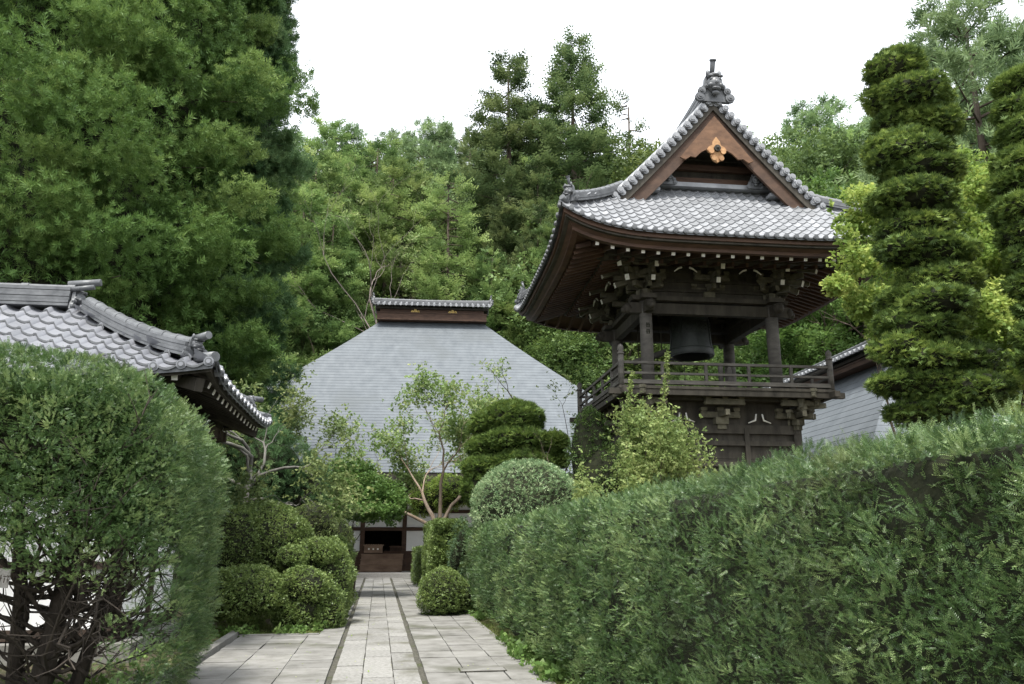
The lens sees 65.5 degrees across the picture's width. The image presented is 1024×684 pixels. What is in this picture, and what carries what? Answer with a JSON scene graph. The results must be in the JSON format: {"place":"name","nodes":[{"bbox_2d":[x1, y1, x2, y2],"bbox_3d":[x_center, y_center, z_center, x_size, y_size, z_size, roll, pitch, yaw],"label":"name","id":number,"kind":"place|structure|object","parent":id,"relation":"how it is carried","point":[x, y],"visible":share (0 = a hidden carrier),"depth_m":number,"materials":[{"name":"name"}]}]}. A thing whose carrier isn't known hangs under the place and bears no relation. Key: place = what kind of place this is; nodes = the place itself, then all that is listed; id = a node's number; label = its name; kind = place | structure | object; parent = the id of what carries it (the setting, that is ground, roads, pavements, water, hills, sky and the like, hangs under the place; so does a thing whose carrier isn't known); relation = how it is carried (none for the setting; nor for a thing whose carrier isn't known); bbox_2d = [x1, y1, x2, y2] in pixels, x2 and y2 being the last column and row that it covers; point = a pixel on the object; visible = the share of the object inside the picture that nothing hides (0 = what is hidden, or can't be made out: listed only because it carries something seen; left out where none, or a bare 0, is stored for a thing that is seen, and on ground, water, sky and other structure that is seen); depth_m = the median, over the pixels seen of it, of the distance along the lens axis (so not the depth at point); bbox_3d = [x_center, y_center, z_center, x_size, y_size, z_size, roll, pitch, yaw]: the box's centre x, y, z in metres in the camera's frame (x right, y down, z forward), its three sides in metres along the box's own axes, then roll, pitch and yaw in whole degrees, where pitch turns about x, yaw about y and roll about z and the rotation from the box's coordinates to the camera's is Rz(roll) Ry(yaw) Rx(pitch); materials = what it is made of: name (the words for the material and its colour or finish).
{"place":"outdoors","nodes":[
{"label":"outdoors","id":0,"kind":"place"},
{"bbox_2d":[0,579,472,683],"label":"ground","id":1,"kind":"structure","parent":0,"point":[2,672],"depth_m":10.22,"materials":[{"name":"soil"}]},
{"bbox_2d":[0,337,233,683],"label":"yew tree","id":2,"kind":"object","parent":1,"relation":"on","point":[80,448],"visible":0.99,"depth_m":6.90,"materials":[{"name":"green plant"}]},
{"bbox_2d":[0,279,271,665],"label":"gatehouse","id":3,"kind":"object","parent":1,"relation":"on","point":[70,315],"visible":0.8,"depth_m":11.98,"materials":[{"name":"grey tile"}]},
{"bbox_2d":[0,557,11,587],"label":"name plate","id":4,"kind":"object","parent":3,"relation":"attached to","point":[5,575],"visible":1,"depth_m":6.48,"materials":[{"name":"white"}]},
{"bbox_2d":[0,0,322,588],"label":"giant conifer","id":5,"kind":"object","parent":1,"relation":"on","point":[113,148],"visible":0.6,"depth_m":20.47,"materials":[{"name":"green plant"}]},
{"bbox_2d":[187,563,289,625],"bbox_3d":[-4.698,4.382,13.825,1.724,1.069,1.576,0,-14,0],"label":"azalea bush","id":6,"kind":"object","parent":1,"relation":"on","point":[250,591],"visible":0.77,"depth_m":13.41,"materials":[{"name":"green plant"}]},
{"bbox_2d":[180,0,318,592],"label":"giant conifer","id":7,"kind":"object","parent":1,"relation":"on","point":[285,160],"visible":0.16,"depth_m":25.99,"materials":[{"name":"green plant"}]},
{"bbox_2d":[200,407,334,511],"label":"dwarf conifer","id":8,"kind":"object","parent":1,"relation":"on","point":[280,453],"visible":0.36,"depth_m":18.80,"materials":[{"name":"green plant"}]},
{"bbox_2d":[178,353,385,527],"bbox_3d":[-5.620,2.768,16.917,6.108,5.933,4.989,0,-14,0],"label":"plum tree","id":9,"kind":"object","parent":1,"relation":"on","point":[250,479],"visible":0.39,"depth_m":16.61,"materials":[{"name":"green plant"}]},
{"bbox_2d":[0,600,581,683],"bbox_3d":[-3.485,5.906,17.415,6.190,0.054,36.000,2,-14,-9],"label":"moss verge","id":10,"kind":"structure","parent":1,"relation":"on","point":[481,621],"depth_m":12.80,"materials":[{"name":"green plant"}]},
{"bbox_2d":[205,498,316,573],"bbox_3d":[-4.921,3.912,15.571,2.080,1.726,2.232,0,-14,0],"label":"azalea bush","id":11,"kind":"object","parent":10,"relation":"on","point":[247,538],"visible":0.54,"depth_m":15.03,"materials":[{"name":"green plant"}]},
{"bbox_2d":[295,500,355,546],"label":"rhododendron bush","id":12,"kind":"object","parent":10,"relation":"on","point":[322,525],"visible":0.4,"depth_m":17.33,"materials":[{"name":"green plant"}]},
{"bbox_2d":[320,361,571,523],"bbox_3d":[-2.162,4.205,24.683,6.814,6.889,7.129,-10,-17,34],"label":"crape myrtle","id":13,"kind":"object","parent":10,"relation":"on","point":[456,430],"visible":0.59,"depth_m":24.64,"materials":[{"name":"green plant"}]},
{"bbox_2d":[446,516,473,574],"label":"spindly bush","id":14,"kind":"object","parent":10,"relation":"on","point":[454,556],"visible":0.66,"depth_m":18.82,"materials":[{"name":"green plant"}]},
{"bbox_2d":[270,563,334,630],"bbox_3d":[-3.701,4.530,14.148,1.133,1.208,1.146,0,-14,0],"label":"azalea bush","id":15,"kind":"object","parent":1,"relation":"on","point":[304,585],"visible":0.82,"depth_m":13.80,"materials":[{"name":"green plant"}]},
{"bbox_2d":[275,536,343,569],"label":"azalea bush","id":16,"kind":"object","parent":1,"relation":"on","point":[315,549],"visible":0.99,"depth_m":14.54,"materials":[{"name":"green plant"}]},
{"bbox_2d":[23,602,611,683],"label":"weeds","id":17,"kind":"object","parent":1,"relation":"on","point":[518,649],"visible":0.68,"depth_m":10.40,"materials":[{"name":"green plant"}]},
{"bbox_2d":[307,533,358,628],"bbox_3d":[-3.513,4.595,15.460,1.103,1.742,3.018,2,-14,-9],"label":"azalea bush","id":18,"kind":"object","parent":1,"relation":"on","point":[340,601],"visible":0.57,"depth_m":14.71,"materials":[{"name":"green plant"}]},
{"bbox_2d":[410,545,422,586],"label":"clipped hedge","id":19,"kind":"object","parent":1,"relation":"on","point":[416,572],"visible":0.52,"depth_m":27.56,"materials":[{"name":"green plant"}]},
{"bbox_2d":[268,292,592,577],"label":"temple hall","id":20,"kind":"structure","parent":1,"relation":"on","point":[364,373],"depth_m":39.45,"materials":[{"name":"timber"},{"name":"metal"},{"name":"white plaster"}]},
{"bbox_2d":[407,472,465,517],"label":"lime bush","id":21,"kind":"object","parent":1,"relation":"on","point":[450,486],"visible":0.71,"depth_m":26.09,"materials":[{"name":"green plant"}]},
{"bbox_2d":[415,565,473,615],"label":"bush","id":22,"kind":"object","parent":1,"relation":"on","point":[442,589],"visible":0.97,"depth_m":16.54,"materials":[{"name":"green plant"}]},
{"bbox_2d":[420,517,468,585],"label":"clipped hedge","id":23,"kind":"object","parent":1,"relation":"on","point":[438,533],"visible":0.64,"depth_m":20.36,"materials":[{"name":"green plant"}]},
{"bbox_2d":[456,396,555,508],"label":"cloud pruned tree","id":24,"kind":"object","parent":1,"relation":"on","point":[504,429],"visible":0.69,"depth_m":21.36,"materials":[{"name":"foliage"},{"name":"brown bark"}]},
{"bbox_2d":[468,457,581,605],"bbox_3d":[0.337,4.202,17.299,2.598,3.379,2.581,0,-14,0],"label":"round dome bush","id":25,"kind":"object","parent":1,"relation":"on","point":[512,487],"visible":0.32,"depth_m":16.77,"materials":[{"name":"green plant"}]},
{"bbox_2d":[468,357,589,470],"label":"slender sapling","id":26,"kind":"object","parent":1,"relation":"on","point":[505,375],"visible":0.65,"depth_m":23.17,"materials":[{"name":"green plant"}]},
{"bbox_2d":[542,429,570,469],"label":"cloud pruned tree","id":27,"kind":"object","parent":1,"relation":"on","point":[559,443],"visible":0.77,"depth_m":21.36,"materials":[{"name":"green plant"}]},
{"bbox_2d":[563,405,659,496],"bbox_3d":[2.454,2.948,19.534,2.612,2.953,1.661,-7,-15,25],"label":"dark bush","id":28,"kind":"object","parent":1,"relation":"on","point":[589,440],"visible":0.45,"depth_m":19.55,"materials":[{"name":"green plant"}]},
{"bbox_2d":[522,383,722,500],"bbox_3d":[3.049,3.522,18.091,3.739,5.069,5.665,-13,-19,42],"label":"light green shrub","id":29,"kind":"object","parent":1,"relation":"on","point":[672,452],"visible":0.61,"depth_m":17.38,"materials":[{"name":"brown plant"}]},
{"bbox_2d":[618,370,635,468],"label":"vine shoot","id":30,"kind":"object","parent":1,"relation":"on","point":[629,388],"visible":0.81,"depth_m":18.52,"materials":[{"name":"green plant"}]},
{"bbox_2d":[655,350,671,482],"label":"vine shoot","id":31,"kind":"object","parent":1,"relation":"on","point":[665,382],"visible":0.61,"depth_m":18.63,"materials":[{"name":"green plant"}]},
{"bbox_2d":[514,59,876,484],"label":"bell tower","id":32,"kind":"structure","parent":1,"relation":"on","point":[716,213],"depth_m":20.61,"materials":[{"name":"brown wood"}]},
{"bbox_2d":[632,317,685,385],"bbox_3d":[4.127,0.154,22.527,1.483,2.700,0.221,-5,-15,19],"label":"striking log","id":33,"kind":"object","parent":32,"relation":"hanging from","point":[661,353],"visible":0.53,"depth_m":22.50,"materials":[{"name":"brown wood"}]},
{"bbox_2d":[669,316,714,361],"bbox_3d":[5.040,-0.333,22.550,1.280,1.556,1.280,2,-14,-7],"label":"temple bell","id":34,"kind":"object","parent":32,"relation":"hanging from","point":[690,339],"visible":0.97,"depth_m":22.08,"materials":[{"name":"brown metal"}]},
{"bbox_2d":[457,394,1023,683],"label":"clipped hedge","id":35,"kind":"object","parent":1,"relation":"on","point":[889,567],"visible":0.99,"depth_m":4.25,"materials":[{"name":"green plant"}]},
{"bbox_2d":[712,272,975,387],"bbox_3d":[19.256,3.386,43.578,14.485,19.251,16.285,-9,-16,31],"label":"broadleaf tree","id":36,"kind":"object","parent":1,"relation":"on","point":[788,338],"visible":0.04,"depth_m":39.85,"materials":[{"name":"green plant"}]},
{"bbox_2d":[739,271,966,387],"bbox_3d":[18.990,3.634,40.658,14.534,17.181,12.928,2,-14,-6],"label":"broadleaf tree","id":37,"kind":"object","parent":1,"relation":"on","point":[840,313],"visible":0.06,"depth_m":41.47,"materials":[{"name":"green plant"}]},
{"bbox_2d":[819,144,1023,450],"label":"katsura tree","id":38,"kind":"object","parent":1,"relation":"on","point":[995,319],"visible":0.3,"depth_m":15.50,"materials":[{"name":"green plant"}]},
{"bbox_2d":[828,0,1023,424],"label":"hill pine","id":39,"kind":"object","parent":1,"relation":"on","point":[951,58],"visible":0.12,"depth_m":42.59,"materials":[{"name":"green plant"}]},
{"bbox_2d":[946,11,1023,276],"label":"hill pine","id":40,"kind":"object","parent":1,"relation":"on","point":[985,100],"visible":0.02,"depth_m":47.96,"materials":[{"name":"green plant"}]},
{"bbox_2d":[181,577,555,683],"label":"stone path","id":41,"kind":"structure","parent":0,"point":[392,648],"depth_m":11.03,"materials":[{"name":"stone"}]},
{"bbox_2d":[149,631,318,683],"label":"kerb","id":42,"kind":"structure","parent":41,"relation":"on","point":[224,640],"depth_m":11.95,"materials":[{"name":"stone"}]},
{"bbox_2d":[324,457,411,596],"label":"maple tree","id":43,"kind":"object","parent":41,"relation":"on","point":[393,494],"visible":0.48,"depth_m":22.00,"materials":[{"name":"green plant"}]},
{"bbox_2d":[458,667,506,671],"bbox_3d":[-0.354,3.923,9.544,0.560,0.012,0.260,2,-14,-9],"label":"paving stone","id":44,"kind":"object","parent":41,"relation":"in","point":[479,669],"visible":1,"depth_m":9.50,"materials":[{"name":"stone"}]},
{"bbox_2d":[206,0,1023,164],"label":"sky","id":45,"kind":"structure","parent":0,"point":[380,65],"materials":[{"name":"white"}]},
{"bbox_2d":[762,339,1022,470],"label":"side hall","id":46,"kind":"structure","parent":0,"point":[856,409],"depth_m":26.83,"materials":[{"name":"tile"}]},
{"bbox_2d":[858,42,1023,440],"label":"topiary column","id":47,"kind":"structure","parent":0,"point":[928,302],"depth_m":9.19,"materials":[{"name":"green plant"}]},
{"bbox_2d":[984,63,1023,377],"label":"topiary column","id":48,"kind":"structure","parent":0,"point":[1005,169],"depth_m":8.57,"materials":[{"name":"green foliage"},{"name":"brown bark"}]},
{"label":"forested hill","id":49,"kind":"structure","parent":0,"visible":0},
{"bbox_2d":[279,297,328,368],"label":"broadleaf tree","id":50,"kind":"object","parent":49,"relation":"on","point":[303,324],"visible":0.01,"depth_m":50.95,"materials":[{"name":"green plant"}]},
{"bbox_2d":[286,267,329,355],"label":"hill conifer","id":51,"kind":"object","parent":49,"relation":"on","point":[308,347],"visible":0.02,"depth_m":52.95,"materials":[{"name":"green plant"}]},
{"bbox_2d":[265,184,363,384],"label":"hill conifer","id":52,"kind":"object","parent":49,"relation":"on","point":[315,276],"visible":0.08,"depth_m":53.18,"materials":[{"name":"green plant"}]},
{"bbox_2d":[282,301,359,366],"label":"broadleaf tree","id":53,"kind":"object","parent":49,"relation":"on","point":[298,333],"visible":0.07,"depth_m":52.56,"materials":[{"name":"green plant"}]},
{"bbox_2d":[276,142,369,348],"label":"hill conifer","id":54,"kind":"object","parent":49,"relation":"on","point":[328,164],"visible":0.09,"depth_m":60.27,"materials":[{"name":"green plant"}]},
{"bbox_2d":[294,112,365,209],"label":"hill conifer","id":55,"kind":"object","parent":49,"relation":"on","point":[345,158],"visible":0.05,"depth_m":69.34,"materials":[{"name":"green plant"}]},
{"bbox_2d":[292,242,367,350],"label":"hill conifer","id":56,"kind":"object","parent":49,"relation":"on","point":[315,296],"visible":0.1,"depth_m":54.13,"materials":[{"name":"green plant"}]},
{"bbox_2d":[284,210,377,367],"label":"hill conifer","id":57,"kind":"object","parent":49,"relation":"on","point":[350,257],"visible":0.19,"depth_m":54.16,"materials":[{"name":"green plant"}]},
{"bbox_2d":[294,118,381,180],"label":"hill pine","id":58,"kind":"object","parent":49,"relation":"on","point":[355,131],"visible":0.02,"depth_m":83.12,"materials":[{"name":"green plant"}]},
{"bbox_2d":[298,171,392,329],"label":"hill conifer","id":59,"kind":"object","parent":49,"relation":"on","point":[355,186],"visible":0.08,"depth_m":61.30,"materials":[{"name":"green plant"}]},
{"bbox_2d":[318,184,440,344],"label":"hill conifer","id":60,"kind":"object","parent":49,"relation":"on","point":[388,238],"visible":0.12,"depth_m":60.58,"materials":[{"name":"green plant"}]},
{"bbox_2d":[284,138,477,331],"bbox_3d":[-10.760,0.688,53.456,16.940,25.767,15.426,0,-14,0],"label":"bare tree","id":61,"kind":"object","parent":49,"relation":"on","point":[395,256],"visible":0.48,"depth_m":52.75,"materials":[{"name":"green plant"}]},
{"bbox_2d":[353,134,409,288],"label":"hill conifer","id":62,"kind":"object","parent":49,"relation":"on","point":[372,153],"visible":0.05,"depth_m":71.47,"materials":[{"name":"green plant"}]},
{"bbox_2d":[367,123,419,164],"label":"hill pine","id":63,"kind":"object","parent":49,"relation":"on","point":[394,135],"visible":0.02,"depth_m":89.98,"materials":[{"name":"green plant"}]},
{"bbox_2d":[349,154,442,314],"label":"hill conifer","id":64,"kind":"object","parent":49,"relation":"on","point":[399,172],"visible":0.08,"depth_m":64.74,"materials":[{"name":"green plant"}]},
{"bbox_2d":[351,142,459,174],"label":"broadleaf tree","id":65,"kind":"object","parent":49,"relation":"on","point":[380,164],"depth_m":83.82,"materials":[{"name":"green plant"}]},
{"bbox_2d":[374,175,456,298],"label":"hill conifer","id":66,"kind":"object","parent":49,"relation":"on","point":[416,186],"visible":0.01,"depth_m":65.31,"materials":[{"name":"green plant"}]},
{"bbox_2d":[391,158,446,247],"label":"hill conifer","id":67,"kind":"object","parent":49,"relation":"on","point":[420,166],"depth_m":71.14,"materials":[{"name":"green plant"}]},
{"bbox_2d":[381,170,467,298],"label":"hill pine","id":68,"kind":"object","parent":49,"relation":"on","point":[433,187],"visible":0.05,"depth_m":70.15,"materials":[{"name":"green plant"}]},
{"bbox_2d":[396,114,465,194],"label":"hill pine","id":69,"kind":"object","parent":49,"relation":"on","point":[430,146],"visible":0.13,"depth_m":80.81,"materials":[{"name":"green plant"}]},
{"bbox_2d":[401,169,498,334],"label":"bright cypress","id":70,"kind":"object","parent":49,"relation":"on","point":[448,284],"visible":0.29,"depth_m":56.91,"materials":[{"name":"green plant"}]},
{"bbox_2d":[411,126,500,205],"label":"hill pine","id":71,"kind":"object","parent":49,"relation":"on","point":[457,151],"depth_m":84.13,"materials":[{"name":"green plant"}]},
{"bbox_2d":[452,121,479,200],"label":"cedar tree","id":72,"kind":"object","parent":49,"relation":"on","point":[465,151],"visible":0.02,"depth_m":83.07,"materials":[{"name":"green plant"}]},
{"bbox_2d":[461,206,495,300],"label":"hill conifer","id":73,"kind":"object","parent":49,"relation":"on","point":[486,228],"visible":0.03,"depth_m":62.96,"materials":[{"name":"green plant"}]},
{"bbox_2d":[399,48,559,335],"bbox_3d":[-0.962,-6.338,65.314,21.146,39.150,17.795,-10,-17,35],"label":"cedar tree","id":74,"kind":"object","parent":49,"relation":"on","point":[495,137],"visible":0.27,"depth_m":64.86,"materials":[{"name":"green plant"}]},
{"bbox_2d":[465,245,517,334],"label":"hill conifer","id":75,"kind":"object","parent":49,"relation":"on","point":[483,265],"visible":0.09,"depth_m":55.21,"materials":[{"name":"green plant"}]},
{"bbox_2d":[477,187,525,333],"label":"cedar tree","id":76,"kind":"object","parent":49,"relation":"on","point":[496,225],"visible":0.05,"depth_m":60.16,"materials":[{"name":"green plant"}]},
{"bbox_2d":[476,263,529,339],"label":"hill conifer","id":77,"kind":"object","parent":49,"relation":"on","point":[498,320],"visible":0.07,"depth_m":54.34,"materials":[{"name":"green plant"}]},
{"bbox_2d":[503,300,528,348],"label":"bright cypress","id":78,"kind":"object","parent":49,"relation":"on","point":[509,338],"visible":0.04,"depth_m":53.55,"materials":[{"name":"green plant"}]},
{"bbox_2d":[501,234,538,341],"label":"cedar tree","id":79,"kind":"object","parent":49,"relation":"on","point":[521,248],"visible":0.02,"depth_m":56.89,"materials":[{"name":"green plant"}]},
{"bbox_2d":[508,203,552,324],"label":"cedar tree","id":80,"kind":"object","parent":49,"relation":"on","point":[534,235],"visible":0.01,"depth_m":59.61,"materials":[{"name":"green plant"}]},
{"bbox_2d":[507,160,558,279],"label":"cedar tree","id":81,"kind":"object","parent":49,"relation":"on","point":[531,178],"visible":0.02,"depth_m":61.72,"materials":[{"name":"green plant"}]},
{"bbox_2d":[514,203,558,367],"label":"hill conifer","id":82,"kind":"object","parent":49,"relation":"on","point":[545,228],"visible":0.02,"depth_m":56.73,"materials":[{"name":"green plant"}]},
{"bbox_2d":[463,25,628,328],"bbox_3d":[4.643,-7.070,62.725,20.358,39.912,20.660,-6,-15,24],"label":"cedar tree","id":83,"kind":"object","parent":49,"relation":"on","point":[586,81],"visible":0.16,"depth_m":64.37,"materials":[{"name":"green plant"}]},
{"bbox_2d":[508,242,603,358],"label":"hill conifer","id":84,"kind":"object","parent":49,"relation":"on","point":[533,251],"depth_m":55.78,"materials":[{"name":"green plant"}]},
{"bbox_2d":[473,215,671,376],"bbox_3d":[7.608,0.293,58.668,20.957,26.026,22.156,-1,-14,5],"label":"broadleaf tree","id":85,"kind":"object","parent":49,"relation":"on","point":[518,269],"visible":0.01,"depth_m":51.84,"materials":[{"name":"green plant"}]},
{"bbox_2d":[529,321,636,394],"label":"broadleaf tree","id":86,"kind":"object","parent":49,"relation":"on","point":[589,374],"visible":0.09,"depth_m":48.41,"materials":[{"name":"green plant"}]},
{"bbox_2d":[514,326,655,395],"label":"broadleaf tree","id":87,"kind":"object","parent":49,"relation":"on","point":[590,356],"visible":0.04,"depth_m":49.44,"materials":[{"name":"green plant"}]},
{"bbox_2d":[508,311,668,395],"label":"broadleaf tree","id":88,"kind":"object","parent":49,"relation":"on","point":[564,335],"visible":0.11,"depth_m":48.70,"materials":[{"name":"green plant"}]},
{"bbox_2d":[533,135,662,245],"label":"broadleaf tree","id":89,"kind":"object","parent":49,"relation":"on","point":[634,164],"visible":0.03,"depth_m":60.30,"materials":[{"name":"green plant"}]},
{"bbox_2d":[534,332,675,388],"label":"broadleaf tree","id":90,"kind":"object","parent":49,"relation":"on","point":[627,352],"visible":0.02,"depth_m":50.24,"materials":[{"name":"green plant"}]},
{"bbox_2d":[559,135,663,177],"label":"broadleaf tree","id":91,"kind":"object","parent":49,"relation":"on","point":[641,147],"depth_m":67.80,"materials":[{"name":"green plant"}]},
{"bbox_2d":[608,89,654,167],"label":"slim conifer","id":92,"kind":"object","parent":49,"relation":"on","point":[618,109],"visible":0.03,"depth_m":72.93,"materials":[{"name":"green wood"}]},
{"bbox_2d":[594,346,673,394],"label":"broadleaf tree","id":93,"kind":"object","parent":49,"relation":"on","point":[659,370],"depth_m":49.99,"materials":[{"name":"green plant"}]},
{"bbox_2d":[655,344,802,386],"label":"broadleaf tree","id":94,"kind":"object","parent":49,"relation":"on","point":[694,378],"visible":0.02,"depth_m":43.74,"materials":[{"name":"green plant"}]},
{"bbox_2d":[669,332,835,387],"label":"broadleaf tree","id":95,"kind":"object","parent":49,"relation":"on","point":[718,354],"visible":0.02,"depth_m":42.96,"materials":[{"name":"green plant"}]},
{"bbox_2d":[761,121,858,190],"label":"broadleaf tree","id":96,"kind":"object","parent":49,"relation":"on","point":[807,150],"visible":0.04,"depth_m":61.02,"materials":[{"name":"green plant"}]},
{"bbox_2d":[779,90,863,188],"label":"hill pine","id":97,"kind":"object","parent":49,"relation":"on","point":[811,119],"visible":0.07,"depth_m":70.61,"materials":[{"name":"green plant"}]},
{"bbox_2d":[785,157,877,201],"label":"broadleaf tree","id":98,"kind":"object","parent":49,"relation":"on","point":[835,180],"visible":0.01,"depth_m":56.98,"materials":[{"name":"green plant"}]},
{"bbox_2d":[794,129,876,194],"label":"broadleaf tree","id":99,"kind":"object","parent":49,"relation":"on","point":[852,162],"visible":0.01,"depth_m":61.25,"materials":[{"name":"green plant"}]},
{"bbox_2d":[808,119,874,189],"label":"bright cypress","id":100,"kind":"object","parent":49,"relation":"on","point":[850,129],"visible":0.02,"depth_m":67.06,"materials":[{"name":"green plant"}]},
{"bbox_2d":[742,166,988,347],"bbox_3d":[22.613,1.905,50.145,17.557,26.519,15.616,-8,-16,30],"label":"broadleaf tree","id":101,"kind":"object","parent":49,"relation":"on","point":[829,189],"depth_m":48.05,"materials":[{"name":"green plant"}]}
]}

